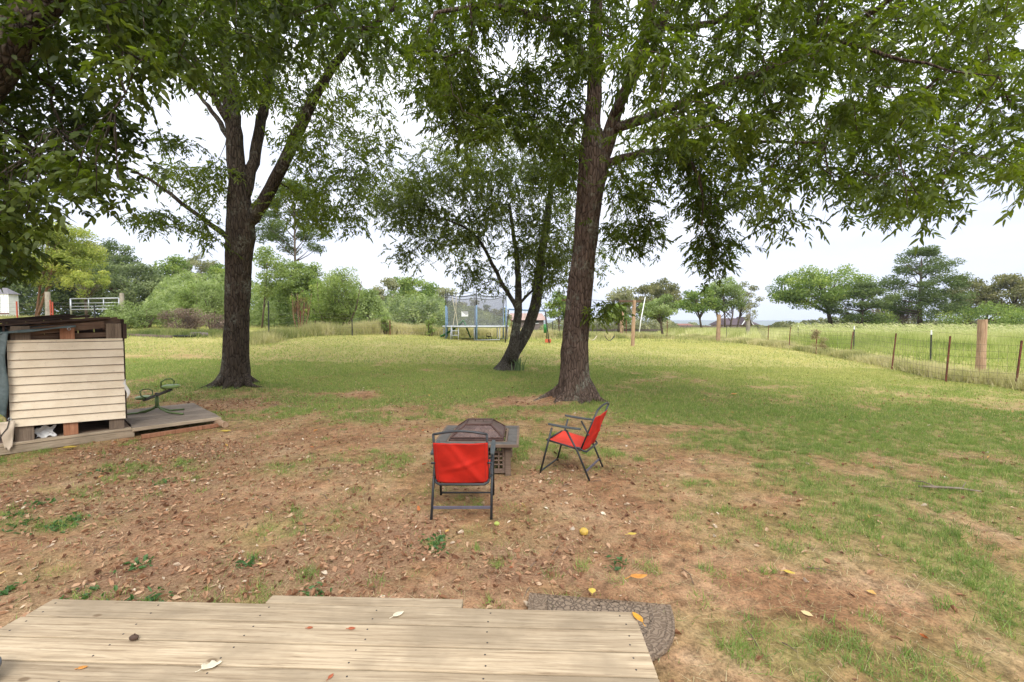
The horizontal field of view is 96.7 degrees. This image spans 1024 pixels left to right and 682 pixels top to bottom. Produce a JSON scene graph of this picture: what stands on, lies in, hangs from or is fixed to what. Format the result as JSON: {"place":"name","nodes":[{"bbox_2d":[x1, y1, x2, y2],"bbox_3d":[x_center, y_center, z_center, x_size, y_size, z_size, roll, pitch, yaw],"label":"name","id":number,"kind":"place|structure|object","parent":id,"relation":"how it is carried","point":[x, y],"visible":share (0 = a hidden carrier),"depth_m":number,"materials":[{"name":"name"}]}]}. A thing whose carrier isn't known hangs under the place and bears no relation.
{"place":"outdoors","nodes":[
{"label":"outdoors","id":0,"kind":"place"},
{"bbox_2d":[0,314,745,343],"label":"meadow grass","id":1,"kind":"structure","parent":0,"point":[695,338],"depth_m":32.90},
{"bbox_2d":[0,326,1023,681],"bbox_3d":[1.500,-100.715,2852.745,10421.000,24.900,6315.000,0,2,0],"label":"ground","id":2,"kind":"structure","parent":0,"point":[766,610],"depth_m":3.96,"materials":[{"name":"soil"}]},
{"bbox_2d":[0,288,20,315],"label":"metal shed","id":3,"kind":"structure","parent":2,"relation":"on","point":[8,298],"depth_m":43.95,"materials":[{"name":"white paint"}]},
{"bbox_2d":[0,255,43,313],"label":"cedar tree","id":4,"kind":"object","parent":2,"relation":"on","point":[26,292],"visible":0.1,"depth_m":51.28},
{"bbox_2d":[44,292,50,315],"bbox_3d":[-33.572,-2.473,32.928,0.315,2.165,0.331,0,2,0],"label":"fence post","id":5,"kind":"object","parent":2,"relation":"on","point":[47,299],"visible":0.65,"depth_m":32.80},
{"bbox_2d":[16,300,95,317],"bbox_3d":[-32.502,-1.886,30.950,8.310,1.789,0.050,0,2,0],"label":"fence","id":6,"kind":"object","parent":2,"relation":"on","point":[51,312],"visible":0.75,"depth_m":30.93,"materials":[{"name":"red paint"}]},
{"bbox_2d":[10,219,109,315],"bbox_3d":[-37.931,-5.928,37.854,7.473,8.484,6.998,0,2,0],"label":"maple tree","id":7,"kind":"object","parent":2,"relation":"on","point":[80,257],"visible":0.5,"depth_m":37.73,"materials":[{"name":"green plant"}]},
{"bbox_2d":[0,314,134,454],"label":"playhouse","id":8,"kind":"object","parent":2,"relation":"on","point":[69,384],"visible":0.94,"depth_m":6.37,"materials":[{"name":"brown wood"}]},
{"bbox_2d":[0,421,14,450],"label":"torn sheet","id":9,"kind":"object","parent":8,"relation":"hanging from","point":[7,437],"visible":1,"depth_m":5.92,"materials":[{"name":"plastic"}]},
{"bbox_2d":[0,323,75,439],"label":"tarp","id":10,"kind":"object","parent":8,"relation":"hanging from","point":[4,389],"visible":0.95,"depth_m":5.88,"materials":[{"name":"fabric"}]},
{"bbox_2d":[34,424,56,437],"bbox_3d":[-6.458,1.251,6.293,0.053,0.191,0.231,2,3,44],"label":"plastic bag","id":11,"kind":"object","parent":8,"relation":"on","point":[43,431],"visible":0.98,"depth_m":6.30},
{"bbox_2d":[123,379,129,397],"bbox_3d":[-5.766,0.714,6.806,0.014,0.281,0.082,2,3,44],"label":"paper scrap","id":12,"kind":"object","parent":8,"relation":"attached to","point":[126,388],"visible":1,"depth_m":6.81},
{"bbox_2d":[34,244,114,314],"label":"cedar tree","id":13,"kind":"object","parent":2,"relation":"on","point":[58,298],"visible":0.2,"depth_m":46.64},
{"bbox_2d":[61,269,111,317],"bbox_3d":[-34.193,-3.677,36.594,3.073,4.306,3.270,-2,3,-41],"label":"sapling","id":14,"kind":"object","parent":2,"relation":"on","point":[79,276],"visible":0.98,"depth_m":36.57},
{"bbox_2d":[78,240,111,310],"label":"broad tree","id":15,"kind":"object","parent":2,"relation":"on","point":[97,253],"visible":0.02,"depth_m":57.60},
{"bbox_2d":[0,269,221,317],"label":"undergrowth","id":16,"kind":"object","parent":2,"relation":"on","point":[34,296],"visible":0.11,"depth_m":48.01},
{"bbox_2d":[95,237,142,268],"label":"pine tree","id":17,"kind":"object","parent":2,"relation":"on","point":[125,256],"visible":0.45,"depth_m":73.97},
{"bbox_2d":[119,293,124,306],"bbox_3d":[-30.768,-2.824,35.917,0.310,1.905,0.325,0,2,0],"label":"gate post","id":18,"kind":"object","parent":2,"relation":"on","point":[121,297],"visible":0.52,"depth_m":35.77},
{"bbox_2d":[70,298,119,313],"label":"pipe gate","id":19,"kind":"structure","parent":18,"relation":"attached to","point":[88,306],"depth_m":35.89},
{"bbox_2d":[75,259,171,315],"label":"cedar tree","id":20,"kind":"object","parent":2,"relation":"on","point":[146,283],"visible":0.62,"depth_m":43.01,"materials":[{"name":"plant"}]},
{"bbox_2d":[99,301,147,327],"bbox_3d":[-21.733,-1.352,25.002,2.413,1.714,2.176,0,2,0],"label":"shrub","id":21,"kind":"object","parent":2,"relation":"on","point":[112,314],"visible":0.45,"depth_m":24.67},
{"bbox_2d":[106,299,177,328],"bbox_3d":[-20.945,-1.509,25.964,3.143,1.794,2.999,0,2,0],"label":"shrub","id":22,"kind":"object","parent":2,"relation":"on","point":[154,310],"visible":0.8,"depth_m":25.65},
{"bbox_2d":[129,334,172,337],"bbox_3d":[-17.396,-0.248,21.750,2.624,0.222,0.090,0,2,9],"label":"garden edging","id":23,"kind":"object","parent":2,"relation":"on","point":[149,335],"visible":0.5,"depth_m":21.68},
{"bbox_2d":[124,403,220,431],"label":"wooden platform","id":24,"kind":"structure","parent":2,"relation":"on","point":[155,418],"depth_m":7.60,"materials":[{"name":"grey wood"}]},
{"bbox_2d":[127,378,183,414],"bbox_3d":[-6.232,0.940,7.985,1.364,0.644,0.810,0,2,7],"label":"seesaw","id":25,"kind":"object","parent":24,"relation":"on","point":[169,387],"visible":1,"depth_m":7.93,"materials":[{"name":"metal"}]},
{"bbox_2d":[152,254,194,307],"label":"broad tree","id":26,"kind":"object","parent":2,"relation":"on","point":[173,263],"visible":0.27,"depth_m":51.23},
{"bbox_2d":[141,423,219,438],"bbox_3d":[-5.144,1.404,7.186,0.060,0.060,1.120,2,3,40],"label":"ground board","id":27,"kind":"object","parent":2,"relation":"on","point":[170,432],"visible":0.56,"depth_m":7.09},
{"bbox_2d":[157,307,209,329],"bbox_3d":[-18.093,-1.161,25.041,2.117,1.430,2.202,2,3,42],"label":"dead shrub","id":28,"kind":"object","parent":2,"relation":"on","point":[186,316],"visible":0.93,"depth_m":24.96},
{"bbox_2d":[174,335,195,336],"bbox_3d":[-15.775,-0.239,21.955,1.092,0.100,0.672,0,2,0],"label":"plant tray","id":29,"kind":"object","parent":2,"relation":"on","point":[184,335],"visible":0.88,"depth_m":21.68,"materials":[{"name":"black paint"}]},
{"bbox_2d":[173,281,204,323],"bbox_3d":[-20.449,-2.321,28.857,1.772,3.079,1.844,-2,3,-43],"label":"shrub","id":30,"kind":"object","parent":2,"relation":"on","point":[185,301],"visible":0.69,"depth_m":28.59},
{"bbox_2d":[171,252,219,282],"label":"broad tree","id":31,"kind":"object","parent":2,"relation":"on","point":[204,264],"visible":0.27,"depth_m":58.76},
{"bbox_2d":[191,279,223,326],"bbox_3d":[-18.438,-2.252,27.951,2.169,3.126,1.885,2,3,41],"label":"shrub","id":32,"kind":"object","parent":2,"relation":"on","point":[216,302],"visible":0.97,"depth_m":27.68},
{"bbox_2d":[127,327,289,338],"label":"garden weeds","id":33,"kind":"object","parent":2,"relation":"on","point":[217,333],"visible":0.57,"depth_m":22.34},
{"bbox_2d":[198,311,223,329],"bbox_3d":[-15.896,-0.986,24.472,1.309,1.266,1.518,0,2,0],"label":"dead shrub","id":34,"kind":"object","parent":2,"relation":"on","point":[219,324],"visible":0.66,"depth_m":24.32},
{"bbox_2d":[202,263,224,316],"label":"broad tree","id":35,"kind":"object","parent":2,"relation":"on","point":[214,269],"visible":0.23,"depth_m":39.37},
{"bbox_2d":[0,0,435,293],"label":"overhanging tree","id":36,"kind":"object","parent":2,"relation":"on","point":[30,30],"visible":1,"depth_m":5.24,"materials":[{"name":"green plant"}]},
{"bbox_2d":[211,419,228,427],"bbox_3d":[-4.898,1.370,7.613,0.468,0.113,0.120,2,3,38],"label":"round log","id":37,"kind":"object","parent":2,"relation":"on","point":[223,424],"visible":0.82,"depth_m":7.49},
{"bbox_2d":[61,0,468,388],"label":"shade tree","id":38,"kind":"object","parent":2,"relation":"on","point":[244,214],"visible":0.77,"depth_m":10.85,"materials":[{"name":"green plant"}]},
{"bbox_2d":[251,281,292,322],"bbox_3d":[-19.619,-3.085,38.104,3.698,3.939,3.879,1,3,29],"label":"broad tree","id":39,"kind":"object","parent":2,"relation":"on","point":[275,303],"visible":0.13,"depth_m":37.37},
{"bbox_2d":[251,245,295,327],"bbox_3d":[-15.703,-3.465,29.767,2.814,5.521,2.510,0,2,0],"label":"young tree","id":40,"kind":"object","parent":2,"relation":"on","point":[270,263],"visible":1,"depth_m":29.65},
{"bbox_2d":[255,176,333,321],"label":"pine tree","id":41,"kind":"object","parent":2,"relation":"on","point":[276,233],"visible":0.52,"depth_m":41.67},
{"bbox_2d":[269,258,325,325],"bbox_3d":[-15.944,-3.437,34.090,4.327,5.176,3.515,1,2,25],"label":"young tree","id":42,"kind":"object","parent":2,"relation":"on","point":[300,275],"visible":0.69,"depth_m":33.26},
{"bbox_2d":[139,269,460,327],"bbox_3d":[-19.786,-3.993,47.413,28.996,5.644,33.206,0,2,0],"label":"hedgerow","id":43,"kind":"object","parent":2,"relation":"on","point":[255,317],"visible":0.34,"depth_m":34.29,"materials":[{"name":"plant"}]},
{"bbox_2d":[287,287,315,326],"bbox_3d":[-11.760,-1.685,25.511,1.559,2.674,1.288,0,2,0],"label":"crape myrtle","id":44,"kind":"object","parent":2,"relation":"on","point":[301,297],"visible":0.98,"depth_m":25.42,"materials":[{"name":"green plant"}]},
{"bbox_2d":[298,279,326,322],"bbox_3d":[-13.191,-2.498,31.063,2.351,3.641,2.037,1,3,29],"label":"broad tree","id":45,"kind":"object","parent":2,"relation":"on","point":[314,318],"visible":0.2,"depth_m":30.75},
{"bbox_2d":[0,468,629,601],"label":"ground weeds","id":46,"kind":"object","parent":2,"relation":"on","point":[131,567],"visible":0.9,"depth_m":3.29,"materials":[{"name":"green plant"}]},
{"bbox_2d":[0,595,659,681],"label":"wooden deck","id":47,"kind":"structure","parent":2,"relation":"on","point":[274,638],"depth_m":2.10,"materials":[{"name":"wood"}]},
{"bbox_2d":[129,633,138,640],"bbox_3d":[-1.766,1.381,2.126,0.042,0.033,0.029,0,2,0],"label":"nut","id":48,"kind":"object","parent":47,"relation":"on","point":[134,636],"visible":1,"depth_m":2.12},
{"bbox_2d":[195,660,221,671],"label":"fallen leaf","id":49,"kind":"object","parent":47,"relation":"on","point":[212,663],"visible":1,"depth_m":1.96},
{"bbox_2d":[389,611,403,618],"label":"fallen leaf","id":50,"kind":"object","parent":47,"relation":"on","point":[397,613],"visible":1,"depth_m":2.31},
{"bbox_2d":[311,266,365,325],"bbox_3d":[-10.673,-2.536,27.777,3.253,4.225,3.107,0,2,0],"label":"bushy tree","id":51,"kind":"object","parent":2,"relation":"on","point":[326,300],"visible":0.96,"depth_m":27.51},
{"bbox_2d":[352,288,384,320],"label":"cedar tree","id":52,"kind":"object","parent":2,"relation":"on","point":[373,292],"visible":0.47,"depth_m":35.43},
{"bbox_2d":[379,314,392,334],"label":"vine shrub","id":53,"kind":"object","parent":2,"relation":"on","point":[385,327],"visible":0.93,"depth_m":27.40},
{"bbox_2d":[373,277,403,317],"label":"broad tree","id":54,"kind":"object","parent":2,"relation":"on","point":[391,285],"visible":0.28,"depth_m":58.89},
{"bbox_2d":[287,296,512,328],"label":"brushy rise","id":55,"kind":"structure","parent":2,"relation":"on","point":[486,317],"depth_m":45.45,"materials":[{"name":"green plant"}]},
{"bbox_2d":[386,276,439,301],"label":"broad tree","id":56,"kind":"object","parent":2,"relation":"on","point":[427,287],"visible":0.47,"depth_m":72.92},
{"bbox_2d":[391,299,449,324],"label":"brush","id":57,"kind":"object","parent":2,"relation":"on","point":[414,311],"visible":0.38,"depth_m":48.69,"materials":[{"name":"green plant"}]},
{"bbox_2d":[424,317,436,335],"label":"vine shrub","id":58,"kind":"object","parent":2,"relation":"on","point":[430,329],"visible":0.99,"depth_m":28.46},
{"bbox_2d":[435,287,461,309],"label":"broad tree","id":59,"kind":"object","parent":2,"relation":"on","point":[441,292],"visible":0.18,"depth_m":84.02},
{"bbox_2d":[440,320,470,337],"bbox_3d":[-3.442,-0.748,27.811,2.033,1.111,0.500,-1,2,-20],"label":"play slide","id":60,"kind":"object","parent":2,"relation":"on","point":[459,324],"visible":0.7,"depth_m":27.73,"materials":[{"name":"green plastic"}]},
{"bbox_2d":[430,430,495,519],"bbox_3d":[-0.445,1.148,4.205,0.582,0.815,0.689,0,2,-1],"label":"folding chair","id":61,"kind":"object","parent":2,"relation":"on","point":[457,464],"visible":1,"depth_m":3.98,"materials":[{"name":"red fabric"}]},
{"bbox_2d":[249,318,678,345],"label":"back weeds","id":62,"kind":"object","parent":2,"relation":"on","point":[276,335],"visible":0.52,"depth_m":26.93,"materials":[{"name":"plant"}]},
{"bbox_2d":[268,301,667,336],"bbox_3d":[0.018,-1.052,31.869,30.727,2.520,3.083,-2,3,-35],"label":"back fence","id":63,"kind":"object","parent":2,"relation":"on","point":[416,324],"visible":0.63,"depth_m":26.90,"materials":[{"name":"black paint"}]},
{"bbox_2d":[458,299,483,320],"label":"broad tree","id":64,"kind":"object","parent":2,"relation":"on","point":[472,302],"visible":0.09,"depth_m":79.65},
{"bbox_2d":[432,418,518,475],"bbox_3d":[-0.395,1.219,5.512,0.962,0.571,0.962,0,2,2],"label":"fire pit table","id":65,"kind":"object","parent":2,"relation":"on","point":[495,430],"visible":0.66,"depth_m":5.25,"materials":[{"name":"stone"}]},
{"bbox_2d":[442,290,508,340],"bbox_3d":[-2.191,-1.554,27.560,4.019,2.917,4.103,0,2,0],"label":"trampoline","id":66,"kind":"object","parent":2,"relation":"on","point":[465,313],"visible":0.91,"depth_m":26.36,"materials":[{"name":"blue metal"}]},
{"bbox_2d":[344,111,624,370],"bbox_3d":[-1.163,-3.543,14.950,9.860,9.202,5.668,0,2,0],"label":"leaning tree","id":67,"kind":"object","parent":2,"relation":"on","point":[408,191],"visible":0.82,"depth_m":14.17,"materials":[{"name":"green plant"}]},
{"bbox_2d":[483,304,490,315],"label":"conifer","id":68,"kind":"object","parent":2,"relation":"on","point":[487,306],"visible":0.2,"depth_m":79.64,"materials":[{"name":"green plant"}]},
{"bbox_2d":[491,307,512,320],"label":"broad tree","id":69,"kind":"object","parent":2,"relation":"on","point":[499,312],"visible":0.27,"depth_m":79.79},
{"bbox_2d":[30,389,980,651],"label":"fallen twigs","id":70,"kind":"object","parent":2,"relation":"on","point":[512,491],"depth_m":4.64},
{"bbox_2d":[0,337,1019,638],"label":"bright fallen leaves","id":71,"kind":"object","parent":2,"relation":"on","point":[524,505],"visible":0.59,"depth_m":5.69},
{"bbox_2d":[0,323,1023,681],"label":"lawn grass","id":72,"kind":"structure","parent":2,"relation":"on","point":[878,379],"depth_m":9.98,"materials":[{"name":"plant"}]},
{"bbox_2d":[0,364,1023,681],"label":"leaf litter","id":73,"kind":"object","parent":2,"relation":"on","point":[322,566],"visible":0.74,"depth_m":3.98,"materials":[{"name":"plant"}]},
{"bbox_2d":[0,401,1023,681],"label":"dry thatch","id":74,"kind":"object","parent":2,"relation":"on","point":[562,527],"visible":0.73,"depth_m":3.92,"materials":[{"name":"plant"}]},
{"bbox_2d":[511,359,526,370],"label":"iris clump","id":75,"kind":"object","parent":2,"relation":"on","point":[518,367],"visible":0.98,"depth_m":14.79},
{"bbox_2d":[509,313,544,329],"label":"house","id":76,"kind":"structure","parent":2,"relation":"on","point":[540,320],"depth_m":80.22,"materials":[{"name":"white paint"}]},
{"bbox_2d":[505,309,550,342],"bbox_3d":[0.886,-0.879,25.985,2.586,1.948,1.559,0,2,0],"label":"swing set","id":77,"kind":"object","parent":2,"relation":"on","point":[548,340],"visible":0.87,"depth_m":25.71,"materials":[{"name":"blue metal"}]},
{"bbox_2d":[542,291,566,330],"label":"broad tree","id":78,"kind":"object","parent":2,"relation":"on","point":[554,313],"visible":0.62,"depth_m":54.30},
{"bbox_2d":[539,402,609,480],"bbox_3d":[0.739,1.097,5.262,0.689,0.815,0.582,1,3,27],"label":"folding chair","id":79,"kind":"object","parent":2,"relation":"on","point":[576,442],"visible":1,"depth_m":5.14,"materials":[{"name":"red fabric"}]},
{"bbox_2d":[579,527,587,535],"bbox_3d":[0.583,1.542,3.693,0.074,0.069,0.068,0,2,0],"label":"fallen fruit","id":80,"kind":"object","parent":2,"relation":"on","point":[583,531],"visible":0.94,"depth_m":3.67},
{"bbox_2d":[528,593,674,661],"bbox_3d":[0.493,1.598,2.531,0.853,0.020,0.522,0,2,8],"label":"gravel border","id":81,"kind":"object","parent":2,"relation":"on","point":[658,630],"visible":0.4,"depth_m":2.69,"materials":[{"name":"gravel"}]},
{"bbox_2d":[562,299,640,345],"bbox_3d":[4.825,-0.948,24.628,4.268,2.668,0.210,0,2,0],"label":"swing set","id":82,"kind":"object","parent":2,"relation":"on","point":[633,324],"visible":0.48,"depth_m":24.55,"materials":[{"name":"wood"}]},
{"bbox_2d":[601,303,631,331],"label":"broad tree","id":83,"kind":"object","parent":2,"relation":"on","point":[628,319],"visible":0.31,"depth_m":61.24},
{"bbox_2d":[605,286,637,331],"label":"broad tree","id":84,"kind":"object","parent":2,"relation":"on","point":[621,294],"visible":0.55,"depth_m":70.86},
{"bbox_2d":[620,311,623,332],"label":"wooden post","id":85,"kind":"object","parent":2,"relation":"on","point":[621,323],"visible":0.29,"depth_m":41.85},
{"bbox_2d":[625,574,646,578],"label":"fallen leaf","id":86,"kind":"object","parent":2,"relation":"on","point":[638,575],"visible":1,"depth_m":3.03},
{"bbox_2d":[632,284,655,330],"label":"oak tree","id":87,"kind":"object","parent":2,"relation":"on","point":[644,289],"visible":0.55,"depth_m":76.95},
{"bbox_2d":[638,294,677,333],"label":"elm tree","id":88,"kind":"object","parent":2,"relation":"on","point":[660,310],"visible":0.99,"depth_m":54.42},
{"bbox_2d":[645,277,683,330],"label":"oak tree","id":89,"kind":"object","parent":2,"relation":"on","point":[658,288],"visible":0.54,"depth_m":82.93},
{"bbox_2d":[589,325,739,330],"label":"board fence","id":90,"kind":"object","parent":2,"relation":"on","point":[647,329],"visible":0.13,"depth_m":84.28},
{"bbox_2d":[673,284,722,328],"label":"elm tree","id":91,"kind":"object","parent":2,"relation":"on","point":[690,303],"visible":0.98,"depth_m":57.28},
{"bbox_2d":[388,0,1023,403],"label":"shade tree","id":92,"kind":"object","parent":2,"relation":"on","point":[814,44],"visible":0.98,"depth_m":7.32,"materials":[{"name":"green plant"}]},
{"bbox_2d":[716,315,720,341],"bbox_3d":[15.224,-0.868,33.575,0.332,2.167,0.311,0,2,0],"label":"gate post","id":93,"kind":"object","parent":2,"relation":"on","point":[718,327],"visible":0.76,"depth_m":33.45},
{"bbox_2d":[697,276,748,327],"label":"elm tree","id":94,"kind":"object","parent":2,"relation":"on","point":[731,288],"visible":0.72,"depth_m":59.33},
{"bbox_2d":[708,317,759,327],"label":"house","id":95,"kind":"structure","parent":2,"relation":"on","point":[742,322],"depth_m":106.27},
{"bbox_2d":[746,315,750,333],"bbox_3d":[20.783,-1.172,40.079,0.372,2.313,0.371,0,2,0],"label":"gate post","id":96,"kind":"object","parent":2,"relation":"on","point":[748,325],"visible":0.6,"depth_m":39.93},
{"bbox_2d":[736,281,764,327],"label":"elm tree","id":97,"kind":"object","parent":2,"relation":"on","point":[753,288],"visible":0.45,"depth_m":63.12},
{"bbox_2d":[743,303,757,325],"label":"sapling","id":98,"kind":"object","parent":2,"relation":"on","point":[753,314],"visible":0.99,"depth_m":39.88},
{"bbox_2d":[539,315,1023,329],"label":"treeline","id":99,"kind":"object","parent":2,"relation":"on","point":[783,324],"visible":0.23,"depth_m":71.17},
{"bbox_2d":[810,328,828,348],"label":"dry weed","id":100,"kind":"object","parent":2,"relation":"on","point":[814,335],"visible":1,"depth_m":19.98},
{"bbox_2d":[765,263,880,327],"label":"cedar elm","id":101,"kind":"object","parent":2,"relation":"on","point":[799,294],"visible":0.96,"depth_m":59.91,"materials":[{"name":"plant"}]},
{"bbox_2d":[682,333,1023,391],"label":"tall grass","id":102,"kind":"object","parent":2,"relation":"on","point":[999,380],"visible":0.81,"depth_m":15.01,"materials":[{"name":"plant"}]},
{"bbox_2d":[823,281,901,328],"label":"pine tree","id":103,"kind":"object","parent":2,"relation":"on","point":[863,306],"visible":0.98,"depth_m":56.86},
{"bbox_2d":[825,309,900,327],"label":"brush","id":104,"kind":"object","parent":2,"relation":"on","point":[866,317],"visible":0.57,"depth_m":58.69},
{"bbox_2d":[726,325,1023,384],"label":"wire fence","id":105,"kind":"object","parent":2,"relation":"on","point":[948,354],"visible":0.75,"depth_m":14.57,"materials":[{"name":"metal"}]},
{"bbox_2d":[872,303,916,325],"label":"dead brush","id":106,"kind":"object","parent":2,"relation":"on","point":[902,317],"visible":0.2,"depth_m":64.88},
{"bbox_2d":[791,322,1023,334],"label":"seed grass","id":107,"kind":"structure","parent":2,"relation":"on","point":[952,325],"depth_m":32.32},
{"bbox_2d":[798,325,1023,358],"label":"electric fence","id":108,"kind":"object","parent":2,"relation":"on","point":[906,330],"visible":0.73,"depth_m":18.23,"materials":[{"name":"black paint"}]},
{"bbox_2d":[876,245,979,327],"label":"pine tree","id":109,"kind":"object","parent":2,"relation":"on","point":[926,297],"visible":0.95,"depth_m":58.44,"materials":[{"name":"plant"}]},
{"bbox_2d":[911,300,1023,329],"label":"brush","id":110,"kind":"object","parent":2,"relation":"on","point":[1010,317],"visible":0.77,"depth_m":53.98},
{"bbox_2d":[939,275,1001,322],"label":"oak tree","id":111,"kind":"object","parent":2,"relation":"on","point":[975,282],"visible":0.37,"depth_m":66.46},
{"bbox_2d":[975,319,987,370],"bbox_3d":[15.535,0.237,15.063,0.256,1.894,0.263,0,2,0],"label":"corner post","id":112,"kind":"object","parent":2,"relation":"on","point":[982,330],"visible":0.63,"depth_m":14.97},
{"bbox_2d":[972,273,1023,316],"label":"oak tree","id":113,"kind":"object","parent":2,"relation":"on","point":[1015,288],"visible":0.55,"depth_m":64.64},
{"bbox_2d":[1,0,1023,320],"label":"sky","id":114,"kind":"structure","parent":0,"point":[988,250],"materials":[{"name":"white"}]},
{"bbox_2d":[544,320,990,326],"bbox_3d":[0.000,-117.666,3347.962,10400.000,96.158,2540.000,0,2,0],"label":"hills","id":115,"kind":"structure","parent":0,"point":[760,322],"depth_m":3183.22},
{"bbox_2d":[651,326,1023,377],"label":"field grass","id":116,"kind":"structure","parent":0,"point":[1005,347],"depth_m":26.39,"materials":[{"name":"plant"}]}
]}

